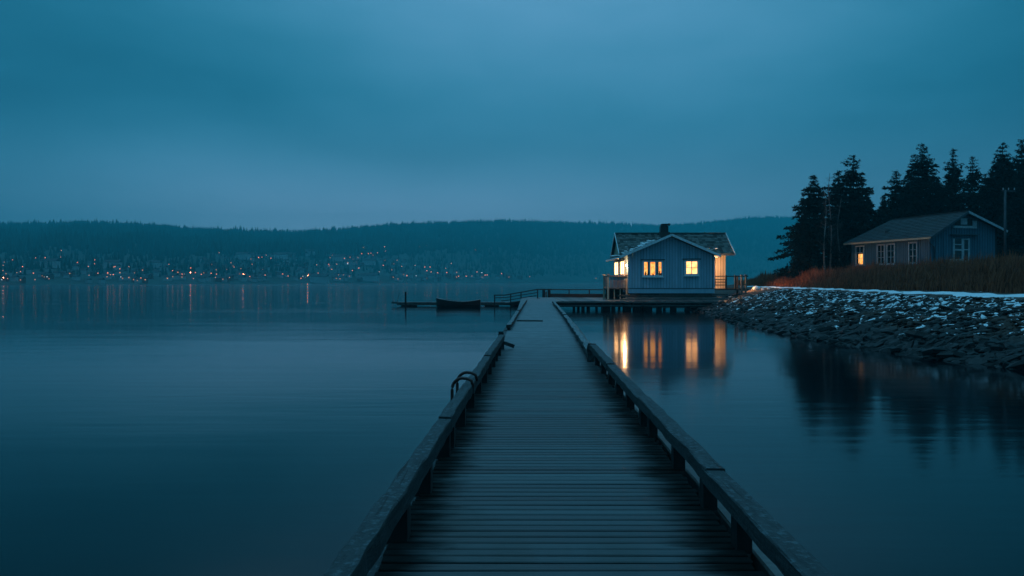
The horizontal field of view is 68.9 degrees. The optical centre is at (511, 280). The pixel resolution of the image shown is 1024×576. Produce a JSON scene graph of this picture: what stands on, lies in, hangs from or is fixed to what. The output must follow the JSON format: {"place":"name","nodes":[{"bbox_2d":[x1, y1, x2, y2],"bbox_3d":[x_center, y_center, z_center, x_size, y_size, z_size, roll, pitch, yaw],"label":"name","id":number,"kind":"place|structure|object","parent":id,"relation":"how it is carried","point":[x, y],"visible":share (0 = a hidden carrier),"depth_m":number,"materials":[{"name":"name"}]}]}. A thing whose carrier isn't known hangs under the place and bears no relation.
{"place":"outdoors","nodes":[
{"label":"outdoors","id":0,"kind":"place"},
{"bbox_2d":[10,275,19,280],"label":"house","id":1,"kind":"structure","parent":0,"point":[14,277],"depth_m":458.21,"materials":[{"name":"grey"}]},
{"bbox_2d":[116,269,126,275],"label":"house","id":2,"kind":"structure","parent":0,"point":[120,271],"depth_m":565.32,"materials":[{"name":"grey"}]},
{"bbox_2d":[163,275,171,281],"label":"house","id":3,"kind":"structure","parent":0,"point":[167,278],"depth_m":566.12,"materials":[{"name":"grey"}]},
{"bbox_2d":[0,221,821,284],"bbox_3d":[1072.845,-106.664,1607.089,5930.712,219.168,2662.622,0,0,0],"label":"hills","id":4,"kind":"structure","parent":0,"point":[31,279],"depth_m":1096.11,"materials":[{"name":"plant"}]},
{"bbox_2d":[1,274,9,281],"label":"house","id":5,"kind":"structure","parent":4,"relation":"on","point":[4,277],"depth_m":451.37,"materials":[{"name":"brown"}]},
{"bbox_2d":[18,276,25,282],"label":"house","id":6,"kind":"structure","parent":4,"relation":"on","point":[21,279],"depth_m":453.68,"materials":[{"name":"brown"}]},
{"bbox_2d":[21,268,30,273],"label":"house","id":7,"kind":"structure","parent":4,"relation":"on","point":[28,270],"depth_m":503.49,"materials":[{"name":"brown"}]},
{"bbox_2d":[40,258,59,267],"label":"house","id":8,"kind":"structure","parent":4,"relation":"on","point":[55,262],"depth_m":566.02,"materials":[{"name":"brown"}]},
{"bbox_2d":[53,271,59,276],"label":"house","id":9,"kind":"structure","parent":4,"relation":"on","point":[56,273],"depth_m":510.02,"materials":[{"name":"brown"}]},
{"bbox_2d":[68,270,74,276],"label":"house","id":10,"kind":"structure","parent":4,"relation":"on","point":[71,273],"depth_m":525.37,"materials":[{"name":"brown"}]},
{"bbox_2d":[72,274,80,280],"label":"house","id":11,"kind":"structure","parent":4,"relation":"on","point":[77,277],"depth_m":509.21,"materials":[{"name":"brown"}]},
{"bbox_2d":[80,268,86,273],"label":"house","id":12,"kind":"structure","parent":4,"relation":"on","point":[83,270],"depth_m":558.70,"materials":[{"name":"brown"}]},
{"bbox_2d":[97,278,105,283],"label":"house","id":13,"kind":"structure","parent":4,"relation":"on","point":[101,280],"depth_m":507.19,"materials":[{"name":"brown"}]},
{"bbox_2d":[103,274,110,278],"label":"house","id":14,"kind":"structure","parent":4,"relation":"on","point":[106,276],"depth_m":533.54,"materials":[{"name":"brown"}]},
{"bbox_2d":[104,271,114,277],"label":"house","id":15,"kind":"structure","parent":4,"relation":"on","point":[111,273],"depth_m":547.61,"materials":[{"name":"brown"}]},
{"bbox_2d":[103,260,121,268],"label":"house","id":16,"kind":"structure","parent":4,"relation":"on","point":[111,262],"depth_m":611.65,"materials":[{"name":"brown"}]},
{"bbox_2d":[110,264,120,269],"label":"house","id":17,"kind":"structure","parent":4,"relation":"on","point":[116,266],"depth_m":608.02,"materials":[{"name":"brown"}]},
{"bbox_2d":[124,274,133,280],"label":"house","id":18,"kind":"structure","parent":4,"relation":"on","point":[128,277],"depth_m":543.67,"materials":[{"name":"brown"}]},
{"bbox_2d":[142,276,147,282],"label":"house","id":19,"kind":"structure","parent":4,"relation":"on","point":[144,279],"depth_m":540.22,"materials":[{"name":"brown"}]},
{"bbox_2d":[147,260,162,267],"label":"house","id":20,"kind":"structure","parent":4,"relation":"on","point":[158,263],"depth_m":696.93,"materials":[{"name":"brown"}]},
{"bbox_2d":[153,270,160,275],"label":"house","id":21,"kind":"structure","parent":4,"relation":"on","point":[156,272],"depth_m":605.48,"materials":[{"name":"brown"}]},
{"bbox_2d":[171,273,178,279],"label":"house","id":22,"kind":"structure","parent":4,"relation":"on","point":[175,276],"depth_m":580.91,"materials":[{"name":"brown"}]},
{"bbox_2d":[198,276,205,281],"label":"house","id":23,"kind":"structure","parent":4,"relation":"on","point":[201,278],"depth_m":585.43,"materials":[{"name":"brown"}]},
{"bbox_2d":[238,275,245,281],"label":"house","id":24,"kind":"structure","parent":4,"relation":"on","point":[242,278],"depth_m":624.41,"materials":[{"name":"brown"}]},
{"bbox_2d":[235,252,250,259],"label":"house","id":25,"kind":"structure","parent":4,"relation":"on","point":[241,255],"depth_m":924.46,"materials":[{"name":"brown"}]},
{"bbox_2d":[274,252,287,259],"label":"house","id":26,"kind":"structure","parent":4,"relation":"on","point":[283,255],"depth_m":978.20,"materials":[{"name":"brown"}]},
{"bbox_2d":[310,273,328,282],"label":"house","id":27,"kind":"structure","parent":4,"relation":"on","point":[319,277],"depth_m":737.39,"materials":[{"name":"brown"}]},
{"bbox_2d":[332,254,345,260],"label":"house","id":28,"kind":"structure","parent":4,"relation":"on","point":[338,257],"depth_m":1003.21,"materials":[{"name":"brown"}]},
{"bbox_2d":[362,258,375,264],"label":"house","id":29,"kind":"structure","parent":4,"relation":"on","point":[369,261],"depth_m":1025.17,"materials":[{"name":"brown"}]},
{"bbox_2d":[363,273,379,280],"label":"house","id":30,"kind":"structure","parent":4,"relation":"on","point":[371,276],"depth_m":837.34,"materials":[{"name":"brown"}]},
{"bbox_2d":[0,215,833,278],"bbox_3d":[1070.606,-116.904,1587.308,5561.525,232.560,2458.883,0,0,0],"label":"conifer forest","id":31,"kind":"object","parent":4,"relation":"on","point":[19,239],"visible":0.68,"depth_m":1337.15,"materials":[{"name":"plant"}]},
{"bbox_2d":[0,282,1023,575],"bbox_3d":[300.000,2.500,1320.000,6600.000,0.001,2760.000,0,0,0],"label":"water","id":32,"kind":"structure","parent":0,"point":[214,428],"depth_m":13.27,"materials":[{"name":"blue liquid"}]},
{"bbox_2d":[391,300,519,305],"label":"floating dock","id":33,"kind":"object","parent":32,"relation":"on","point":[434,303],"visible":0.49,"depth_m":73.25,"materials":[{"name":"brown wood"}]},
{"bbox_2d":[436,297,480,306],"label":"rowboat","id":34,"kind":"object","parent":32,"relation":"on","point":[440,302],"visible":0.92,"depth_m":70.08,"materials":[{"name":"black paint"}]},
{"bbox_2d":[323,297,832,575],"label":"pier","id":35,"kind":"structure","parent":32,"relation":"in","point":[555,442],"depth_m":5.81,"materials":[{"name":"grey wood"}]},
{"bbox_2d":[450,371,478,400],"bbox_3d":[-0.621,2.163,9.850,0.331,1.875,0.642,0,0,0],"label":"swim ladder","id":36,"kind":"object","parent":35,"relation":"attached to","point":[457,379],"visible":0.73,"depth_m":9.54,"materials":[{"name":"black metal"}]},
{"bbox_2d":[494,289,550,306],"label":"gangway","id":37,"kind":"object","parent":35,"relation":"attached to","point":[510,302],"visible":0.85,"depth_m":71.95,"materials":[{"name":"wood"}]},
{"bbox_2d":[553,297,723,310],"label":"platform","id":38,"kind":"structure","parent":32,"relation":"in","point":[605,304],"depth_m":62.70,"materials":[{"name":"brown wood"}]},
{"bbox_2d":[551,294,602,296],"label":"edge beam","id":39,"kind":"structure","parent":38,"relation":"on","point":[576,295],"depth_m":76.65,"materials":[{"name":"wood"}]},
{"bbox_2d":[551,289,602,293],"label":"railing","id":40,"kind":"object","parent":38,"relation":"on","point":[577,289],"visible":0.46,"depth_m":76.95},
{"bbox_2d":[618,293,731,300],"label":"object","id":41,"kind":"structure","parent":38,"relation":"on","point":[684,297],"depth_m":64.86,"materials":[{"name":"brown wood"}]},
{"bbox_2d":[603,223,748,299],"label":"lakeside cottage","id":42,"kind":"structure","parent":38,"relation":"on","point":[663,260],"depth_m":65.97,"materials":[{"name":"paint"}]},
{"bbox_2d":[614,261,618,275],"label":"window","id":43,"kind":"structure","parent":42,"relation":"in","point":[616,264],"depth_m":72.88,"materials":[{"name":"glass"}]},
{"bbox_2d":[619,260,624,275],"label":"window","id":44,"kind":"structure","parent":42,"relation":"in","point":[622,263],"depth_m":68.97,"materials":[{"name":"glass"}]},
{"bbox_2d":[641,259,664,277],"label":"window","id":45,"kind":"structure","parent":42,"relation":"in","point":[651,268],"depth_m":65.89,"materials":[{"name":"glass"}]},
{"bbox_2d":[683,258,700,275],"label":"window","id":46,"kind":"structure","parent":42,"relation":"in","point":[691,265],"depth_m":65.86,"materials":[{"name":"glass"}]},
{"bbox_2d":[0,0,1023,231],"label":"sky","id":47,"kind":"structure","parent":0,"point":[303,115],"materials":[{"name":"blue"}]},
{"bbox_2d":[712,284,1023,340],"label":"ground","id":48,"kind":"structure","parent":0,"point":[749,292],"depth_m":44.49,"materials":[{"name":"stone"}]},
{"bbox_2d":[775,330,788,333],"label":"stone","id":49,"kind":"object","parent":48,"relation":"on","point":[782,331],"visible":0.4,"depth_m":34.93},
{"bbox_2d":[774,209,829,279],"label":"spruce tree","id":50,"kind":"object","parent":48,"relation":"on","point":[804,258],"visible":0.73,"depth_m":75.44,"materials":[{"name":"green plant"}]},
{"bbox_2d":[768,175,850,277],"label":"spruce tree","id":51,"kind":"object","parent":48,"relation":"on","point":[812,204],"visible":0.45,"depth_m":77.22,"materials":[{"name":"green plant"}]},
{"bbox_2d":[808,333,819,338],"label":"stone","id":52,"kind":"object","parent":48,"relation":"on","point":[812,335],"visible":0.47,"depth_m":31.94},
{"bbox_2d":[818,188,834,270],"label":"birch tree","id":53,"kind":"object","parent":48,"relation":"on","point":[825,206],"visible":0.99,"depth_m":73.97,"materials":[{"name":"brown plant"}]},
{"bbox_2d":[817,326,836,331],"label":"stone","id":54,"kind":"object","parent":48,"relation":"on","point":[826,329],"visible":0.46,"depth_m":32.20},
{"bbox_2d":[824,173,836,269],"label":"tree","id":55,"kind":"object","parent":48,"relation":"on","point":[831,228],"visible":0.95,"depth_m":74.97,"materials":[{"name":"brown plant"}]},
{"bbox_2d":[830,199,846,266],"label":"birch tree","id":56,"kind":"object","parent":48,"relation":"on","point":[837,236],"visible":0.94,"depth_m":75.95,"materials":[{"name":"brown plant"}]},
{"bbox_2d":[819,170,858,266],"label":"spruce tree","id":57,"kind":"object","parent":48,"relation":"on","point":[833,184],"visible":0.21,"depth_m":83.68,"materials":[{"name":"green plant"}]},
{"bbox_2d":[837,335,852,341],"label":"stone","id":58,"kind":"object","parent":48,"relation":"on","point":[847,338],"visible":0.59,"depth_m":29.47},
{"bbox_2d":[839,330,851,333],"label":"stone","id":59,"kind":"object","parent":48,"relation":"on","point":[844,331],"visible":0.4,"depth_m":30.53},
{"bbox_2d":[838,331,857,337],"bbox_3d":[13.551,2.257,30.084,1.002,0.202,0.698,-8,-35,-10],"label":"stone","id":60,"kind":"object","parent":48,"relation":"on","point":[851,333],"visible":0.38,"depth_m":29.88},
{"bbox_2d":[825,155,879,266],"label":"spruce tree","id":61,"kind":"object","parent":48,"relation":"on","point":[851,208],"visible":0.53,"depth_m":81.41,"materials":[{"name":"green plant"}]},
{"bbox_2d":[690,289,1023,361],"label":"rock bank","id":62,"kind":"object","parent":48,"relation":"on","point":[842,307],"visible":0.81,"depth_m":33.50,"materials":[{"name":"dark rock"},{"name":"snow"}]},
{"bbox_2d":[842,187,880,256],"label":"spruce tree","id":63,"kind":"object","parent":48,"relation":"on","point":[867,204],"visible":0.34,"depth_m":79.64,"materials":[{"name":"green plant"}]},
{"bbox_2d":[863,333,871,340],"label":"stone","id":64,"kind":"object","parent":48,"relation":"on","point":[867,337],"visible":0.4,"depth_m":28.39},
{"bbox_2d":[860,343,877,347],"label":"stone","id":65,"kind":"object","parent":48,"relation":"on","point":[868,345],"visible":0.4,"depth_m":27.65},
{"bbox_2d":[866,342,883,348],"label":"stone","id":66,"kind":"object","parent":48,"relation":"on","point":[877,345],"visible":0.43,"depth_m":27.16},
{"bbox_2d":[874,322,885,327],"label":"stone","id":67,"kind":"object","parent":48,"relation":"on","point":[879,324],"visible":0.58,"depth_m":30.74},
{"bbox_2d":[738,248,1023,292],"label":"dry grass","id":68,"kind":"structure","parent":48,"relation":"on","point":[999,274],"depth_m":46.18,"materials":[{"name":"plant"}]},
{"bbox_2d":[874,195,894,224],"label":"spruce tree","id":69,"kind":"object","parent":48,"relation":"on","point":[884,215],"visible":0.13,"depth_m":85.59,"materials":[{"name":"green plant"}]},
{"bbox_2d":[875,326,897,332],"bbox_3d":[14.568,1.979,28.827,0.976,0.317,0.566,-16,18,-13],"label":"stone","id":70,"kind":"object","parent":48,"relation":"on","point":[894,328],"visible":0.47,"depth_m":28.77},
{"bbox_2d":[890,348,901,352],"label":"stone","id":71,"kind":"object","parent":48,"relation":"on","point":[893,350],"visible":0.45,"depth_m":25.83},
{"bbox_2d":[882,171,912,221],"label":"spruce tree","id":72,"kind":"object","parent":48,"relation":"on","point":[898,208],"visible":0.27,"depth_m":87.63,"materials":[{"name":"green plant"}]},
{"bbox_2d":[900,339,913,351],"bbox_3d":[13.545,2.401,25.781,0.204,0.969,0.657,41,12,6],"label":"stone","id":73,"kind":"object","parent":48,"relation":"on","point":[910,344],"visible":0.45,"depth_m":25.63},
{"bbox_2d":[888,173,926,217],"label":"spruce tree","id":74,"kind":"object","parent":48,"relation":"on","point":[909,197],"visible":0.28,"depth_m":86.61,"materials":[{"name":"green plant"}]},
{"bbox_2d":[905,330,928,338],"bbox_3d":[14.767,2.013,26.938,1.029,0.327,0.669,14,-4,9],"label":"stone","id":75,"kind":"object","parent":48,"relation":"on","point":[914,334],"visible":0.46,"depth_m":26.83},
{"bbox_2d":[905,143,944,214],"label":"spruce tree","id":76,"kind":"object","parent":48,"relation":"on","point":[927,182],"visible":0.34,"depth_m":89.30,"materials":[{"name":"green plant"}]},
{"bbox_2d":[843,210,1007,267],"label":"bank cottage","id":77,"kind":"structure","parent":48,"relation":"on","point":[945,235],"depth_m":66.38,"materials":[{"name":"blue"}]},
{"bbox_2d":[855,245,864,265],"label":"window","id":78,"kind":"structure","parent":77,"relation":"in","point":[859,250],"depth_m":73.83,"materials":[{"name":"yellow glass"}]},
{"bbox_2d":[877,244,884,264],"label":"window","id":79,"kind":"structure","parent":77,"relation":"in","point":[880,247],"depth_m":70.89,"materials":[{"name":"white glass"}]},
{"bbox_2d":[886,243,895,264],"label":"window","id":80,"kind":"structure","parent":77,"relation":"in","point":[890,248],"depth_m":69.57,"materials":[{"name":"white glass"}]},
{"bbox_2d":[907,242,917,264],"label":"window","id":81,"kind":"structure","parent":77,"relation":"in","point":[912,246],"depth_m":66.86,"materials":[{"name":"white glass"}]},
{"bbox_2d":[953,239,963,258],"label":"window","id":82,"kind":"structure","parent":77,"relation":"in","point":[958,244],"depth_m":65.52,"materials":[{"name":"white glass"}]},
{"bbox_2d":[953,218,976,227],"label":"attic window","id":83,"kind":"structure","parent":77,"relation":"in","point":[963,222],"depth_m":65.63,"materials":[{"name":"white metal"}]},
{"bbox_2d":[923,335,940,340],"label":"stone","id":84,"kind":"object","parent":48,"relation":"on","point":[934,336],"visible":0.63,"depth_m":26.17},
{"bbox_2d":[921,347,944,355],"bbox_3d":[13.807,2.347,24.392,0.721,0.286,1.079,-11,-27,43],"label":"stone","id":85,"kind":"object","parent":48,"relation":"on","point":[932,350],"visible":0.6,"depth_m":24.09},
{"bbox_2d":[930,176,946,213],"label":"spruce tree","id":86,"kind":"object","parent":48,"relation":"on","point":[937,195],"depth_m":91.45,"materials":[{"name":"green plant"}]},
{"bbox_2d":[936,353,952,359],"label":"stone","id":87,"kind":"object","parent":48,"relation":"on","point":[940,356],"visible":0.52,"depth_m":23.56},
{"bbox_2d":[939,332,949,337],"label":"stone","id":88,"kind":"object","parent":48,"relation":"on","point":[942,335],"visible":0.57,"depth_m":26.27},
{"bbox_2d":[943,336,957,342],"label":"stone","id":89,"kind":"object","parent":48,"relation":"on","point":[952,339],"visible":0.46,"depth_m":25.16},
{"bbox_2d":[944,343,965,347],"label":"stone","id":90,"kind":"object","parent":48,"relation":"on","point":[960,345],"visible":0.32,"depth_m":24.38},
{"bbox_2d":[950,343,959,349],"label":"stone","id":91,"kind":"object","parent":48,"relation":"on","point":[955,346],"visible":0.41,"depth_m":24.19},
{"bbox_2d":[946,329,965,333],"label":"stone","id":92,"kind":"object","parent":48,"relation":"on","point":[953,331],"visible":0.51,"depth_m":26.58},
{"bbox_2d":[934,148,979,212],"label":"spruce tree","id":93,"kind":"object","parent":48,"relation":"on","point":[952,201],"visible":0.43,"depth_m":87.48,"materials":[{"name":"green plant"}]},
{"bbox_2d":[953,351,966,357],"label":"stone","id":94,"kind":"object","parent":48,"relation":"on","point":[960,354],"visible":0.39,"depth_m":23.31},
{"bbox_2d":[954,321,971,326],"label":"stone","id":95,"kind":"object","parent":48,"relation":"on","point":[966,323],"visible":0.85,"depth_m":27.06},
{"bbox_2d":[960,342,974,348],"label":"stone","id":96,"kind":"object","parent":48,"relation":"on","point":[968,345],"visible":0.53,"depth_m":24.19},
{"bbox_2d":[961,156,986,214],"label":"spruce tree","id":97,"kind":"object","parent":48,"relation":"on","point":[975,185],"visible":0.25,"depth_m":88.69,"materials":[{"name":"green plant"}]},
{"bbox_2d":[965,355,987,364],"bbox_3d":[14.146,2.500,22.629,0.909,0.263,0.801,-23,14,-21],"label":"stone","id":98,"kind":"object","parent":48,"relation":"on","point":[977,359],"visible":0.49,"depth_m":22.61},
{"bbox_2d":[979,173,987,207],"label":"spruce tree","id":99,"kind":"object","parent":48,"relation":"on","point":[984,178],"depth_m":92.98,"materials":[{"name":"green plant"}]},
{"bbox_2d":[977,329,992,332],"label":"stone","id":100,"kind":"object","parent":48,"relation":"on","point":[982,331],"visible":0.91,"depth_m":25.45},
{"bbox_2d":[979,347,992,353],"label":"stone","id":101,"kind":"object","parent":48,"relation":"on","point":[984,350],"visible":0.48,"depth_m":23.17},
{"bbox_2d":[979,337,997,340],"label":"stone","id":102,"kind":"object","parent":48,"relation":"on","point":[984,339],"visible":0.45,"depth_m":24.34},
{"bbox_2d":[970,169,1007,253],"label":"spruce tree","id":103,"kind":"object","parent":48,"relation":"on","point":[992,196],"visible":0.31,"depth_m":83.67,"materials":[{"name":"green plant"}]},
{"bbox_2d":[978,340,1003,345],"bbox_3d":[15.426,2.067,23.821,0.956,0.325,0.412,0,0,32],"label":"stone","id":104,"kind":"object","parent":48,"relation":"on","point":[985,343],"visible":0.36,"depth_m":23.80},
{"bbox_2d":[987,358,997,361],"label":"stone","id":105,"kind":"object","parent":48,"relation":"on","point":[992,360],"visible":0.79,"depth_m":22.28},
{"bbox_2d":[971,142,1017,254],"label":"spruce tree","id":106,"kind":"object","parent":48,"relation":"on","point":[999,167],"visible":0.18,"depth_m":85.56,"materials":[{"name":"green plant"}]},
{"bbox_2d":[991,344,1003,351],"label":"stone","id":107,"kind":"object","parent":48,"relation":"on","point":[998,347],"visible":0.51,"depth_m":23.05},
{"bbox_2d":[996,353,1005,358],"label":"stone","id":108,"kind":"object","parent":48,"relation":"on","point":[999,355],"visible":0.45,"depth_m":22.48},
{"bbox_2d":[983,139,1023,250],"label":"spruce tree","id":109,"kind":"object","parent":48,"relation":"on","point":[1019,168],"visible":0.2,"depth_m":83.89,"materials":[{"name":"green plant"}]},
{"bbox_2d":[989,170,1023,256],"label":"spruce tree","id":110,"kind":"object","parent":48,"relation":"on","point":[1015,183],"visible":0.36,"depth_m":79.81,"materials":[{"name":"green plant"}]},
{"bbox_2d":[994,353,1020,364],"bbox_3d":[14.734,2.339,22.145,0.902,0.190,0.684,-20,-16,-10],"label":"stone","id":111,"kind":"object","parent":48,"relation":"on","point":[1010,358],"visible":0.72,"depth_m":21.97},
{"bbox_2d":[1002,188,1015,258],"bbox_3d":[39.921,-4.087,60.000,1.075,6.760,0.210,0,0,0],"label":"utility pole","id":112,"kind":"object","parent":48,"relation":"on","point":[1008,190],"visible":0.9,"depth_m":59.95,"materials":[{"name":"brown wood"}]},
{"bbox_2d":[1003,342,1017,349],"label":"stone","id":113,"kind":"object","parent":48,"relation":"on","point":[1006,345],"visible":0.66,"depth_m":22.77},
{"bbox_2d":[999,185,1023,259],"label":"spruce tree","id":114,"kind":"object","parent":48,"relation":"on","point":[1016,240],"visible":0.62,"depth_m":76.00,"materials":[{"name":"green plant"}]},
{"bbox_2d":[1005,359,1023,369],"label":"stone","id":115,"kind":"object","parent":48,"relation":"on","point":[1018,365],"visible":0.68,"depth_m":21.04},
{"bbox_2d":[747,286,1023,297],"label":"path","id":116,"kind":"structure","parent":0,"point":[959,294],"depth_m":37.73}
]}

